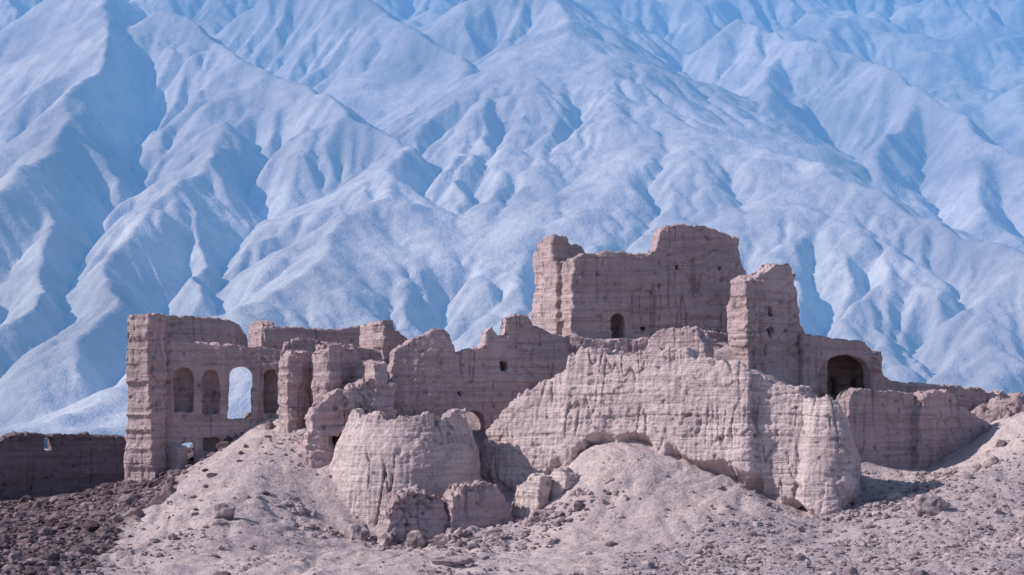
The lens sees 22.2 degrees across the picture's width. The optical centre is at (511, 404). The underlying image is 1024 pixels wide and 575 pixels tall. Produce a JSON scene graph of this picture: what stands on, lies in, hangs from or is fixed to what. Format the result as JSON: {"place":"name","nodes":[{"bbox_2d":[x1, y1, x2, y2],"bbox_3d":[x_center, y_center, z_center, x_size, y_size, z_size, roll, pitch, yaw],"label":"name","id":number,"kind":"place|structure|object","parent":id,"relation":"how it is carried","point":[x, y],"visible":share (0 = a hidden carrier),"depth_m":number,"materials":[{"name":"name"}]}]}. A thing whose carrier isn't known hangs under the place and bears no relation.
{"place":"outdoors","nodes":[
{"label":"outdoors","id":0,"kind":"place"},
{"bbox_2d":[0,0,1023,447],"bbox_3d":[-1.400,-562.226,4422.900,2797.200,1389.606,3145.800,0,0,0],"label":"mountain","id":1,"kind":"structure","parent":0,"point":[414,168],"depth_m":3911.80,"materials":[{"name":"blue stone"}]},
{"bbox_2d":[0,340,1023,574],"bbox_3d":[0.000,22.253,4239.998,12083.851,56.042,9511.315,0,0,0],"label":"ground","id":2,"kind":"structure","parent":0,"point":[643,477],"depth_m":187.86,"materials":[{"name":"beige soil"}]},
{"bbox_2d":[0,431,125,497],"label":"mud brick wall","id":3,"kind":"structure","parent":2,"relation":"on","point":[30,465],"depth_m":240.85,"materials":[{"name":"brown brick"}]},
{"bbox_2d":[0,412,274,574],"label":"rubble slope","id":4,"kind":"structure","parent":2,"relation":"on","point":[11,520],"depth_m":194.07,"materials":[{"name":"stone"}]},
{"bbox_2d":[211,503,235,520],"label":"boulder","id":5,"kind":"object","parent":2,"relation":"on","point":[224,510],"visible":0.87,"depth_m":188.10,"materials":[{"name":"grey stone"}]},
{"bbox_2d":[122,313,408,481],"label":"palace ruin","id":6,"kind":"object","parent":2,"relation":"on","point":[178,370],"visible":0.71,"depth_m":208.68,"materials":[{"name":"brick"}]},
{"bbox_2d":[277,337,390,432],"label":"broken house ruin","id":7,"kind":"object","parent":2,"relation":"on","point":[311,372],"visible":0.64,"depth_m":203.83,"materials":[{"name":"brick"}]},
{"bbox_2d":[299,376,397,467],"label":"collapsed vault ruin","id":8,"kind":"object","parent":2,"relation":"on","point":[326,417],"visible":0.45,"depth_m":200.36,"materials":[{"name":"brick"}]},
{"bbox_2d":[344,523,370,540],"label":"boulder","id":9,"kind":"object","parent":2,"relation":"on","point":[356,531],"visible":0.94,"depth_m":189.29,"materials":[{"name":"grey stone"}]},
{"bbox_2d":[378,532,396,546],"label":"boulder","id":10,"kind":"object","parent":2,"relation":"on","point":[385,539],"visible":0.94,"depth_m":188.51,"materials":[{"name":"grey stone"}]},
{"bbox_2d":[329,407,480,526],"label":"round bastion","id":11,"kind":"object","parent":2,"relation":"on","point":[378,457],"visible":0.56,"depth_m":195.53,"materials":[{"name":"beige brick"}]},
{"bbox_2d":[376,484,449,541],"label":"broken wall stub","id":12,"kind":"object","parent":2,"relation":"on","point":[405,511],"visible":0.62,"depth_m":191.44,"materials":[{"name":"brick"}]},
{"bbox_2d":[406,530,428,549],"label":"boulder","id":13,"kind":"object","parent":2,"relation":"on","point":[416,538],"visible":0.81,"depth_m":187.48,"materials":[{"name":"grey stone"}]},
{"bbox_2d":[430,556,474,565],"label":"boulder","id":14,"kind":"object","parent":2,"relation":"on","point":[448,560],"visible":0.99,"depth_m":169.41,"materials":[{"name":"grey stone"}]},
{"bbox_2d":[453,527,467,538],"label":"boulder","id":15,"kind":"object","parent":2,"relation":"on","point":[459,532],"visible":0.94,"depth_m":189.15,"materials":[{"name":"grey stone"}]},
{"bbox_2d":[442,480,513,530],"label":"broken wall stub","id":16,"kind":"object","parent":2,"relation":"on","point":[480,504],"visible":0.62,"depth_m":192.58,"materials":[{"name":"brick"}]},
{"bbox_2d":[4,433,1023,574],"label":"scattered stones","id":17,"kind":"object","parent":2,"relation":"on","point":[708,547],"visible":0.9,"depth_m":177.03,"materials":[{"name":"beige stone"}]},
{"bbox_2d":[511,473,551,517],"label":"broken wall stub","id":18,"kind":"object","parent":2,"relation":"on","point":[532,492],"visible":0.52,"depth_m":194.36,"materials":[{"name":"brick"}]},
{"bbox_2d":[523,508,546,526],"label":"boulder","id":19,"kind":"object","parent":2,"relation":"on","point":[538,514],"visible":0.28,"depth_m":190.91,"materials":[{"name":"stone"}]},
{"bbox_2d":[387,313,713,439],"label":"central hall ruin","id":20,"kind":"object","parent":2,"relation":"on","point":[489,377],"visible":0.52,"depth_m":205.61,"materials":[{"name":"brick"}]},
{"bbox_2d":[549,466,577,499],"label":"broken wall stub","id":21,"kind":"object","parent":2,"relation":"on","point":[565,478],"visible":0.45,"depth_m":194.63,"materials":[{"name":"brick"}]},
{"bbox_2d":[565,487,581,499],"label":"boulder","id":22,"kind":"object","parent":2,"relation":"on","point":[575,492],"visible":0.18,"depth_m":192.44,"materials":[{"name":"beige stone"}]},
{"bbox_2d":[530,223,745,348],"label":"citadel keep","id":23,"kind":"structure","parent":2,"relation":"on","point":[678,275],"depth_m":214.48,"materials":[{"name":"brick"}]},
{"bbox_2d":[273,453,1016,551],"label":"fallen brick rubble","id":24,"kind":"object","parent":2,"relation":"on","point":[489,535],"visible":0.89,"depth_m":190.33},
{"bbox_2d":[480,345,862,516],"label":"curved rampart wall","id":25,"kind":"structure","parent":2,"relation":"on","point":[789,445],"depth_m":195.88,"materials":[{"name":"beige brick"}]},
{"bbox_2d":[700,263,804,385],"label":"tall tower ruin","id":26,"kind":"object","parent":2,"relation":"on","point":[764,329],"visible":0.6,"depth_m":209.53,"materials":[{"name":"brick"}]},
{"bbox_2d":[792,554,806,560],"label":"boulder","id":27,"kind":"object","parent":2,"relation":"on","point":[799,557],"visible":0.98,"depth_m":171.82,"materials":[{"name":"grey stone"}]},
{"bbox_2d":[798,333,945,398],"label":"iwan hall ruin","id":28,"kind":"object","parent":2,"relation":"on","point":[835,367],"visible":0.32,"depth_m":212.16,"materials":[{"name":"brick"}]},
{"bbox_2d":[836,387,915,468],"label":"mud brick wall","id":29,"kind":"structure","parent":2,"relation":"on","point":[880,421],"depth_m":206.65,"materials":[{"name":"beige brick"}]},
{"bbox_2d":[914,492,950,516],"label":"boulder","id":30,"kind":"object","parent":2,"relation":"on","point":[929,504],"visible":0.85,"depth_m":184.34,"materials":[{"name":"grey stone"}]},
{"bbox_2d":[941,518,950,524],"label":"boulder","id":31,"kind":"object","parent":2,"relation":"on","point":[945,521],"visible":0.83,"depth_m":180.78,"materials":[{"name":"grey stone"}]},
{"bbox_2d":[910,389,992,470],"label":"mud brick wall","id":32,"kind":"structure","parent":2,"relation":"on","point":[944,423],"depth_m":209.94,"materials":[{"name":"beige brick"}]},
{"bbox_2d":[937,384,1013,411],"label":"mud brick wall","id":33,"kind":"structure","parent":2,"relation":"on","point":[971,398],"depth_m":223.27,"materials":[{"name":"beige brick"}]},
{"bbox_2d":[971,392,1023,422],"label":"earthen mound ruin","id":34,"kind":"object","parent":2,"relation":"on","point":[996,408],"visible":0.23,"depth_m":217.90,"materials":[{"name":"soil"}]}
]}

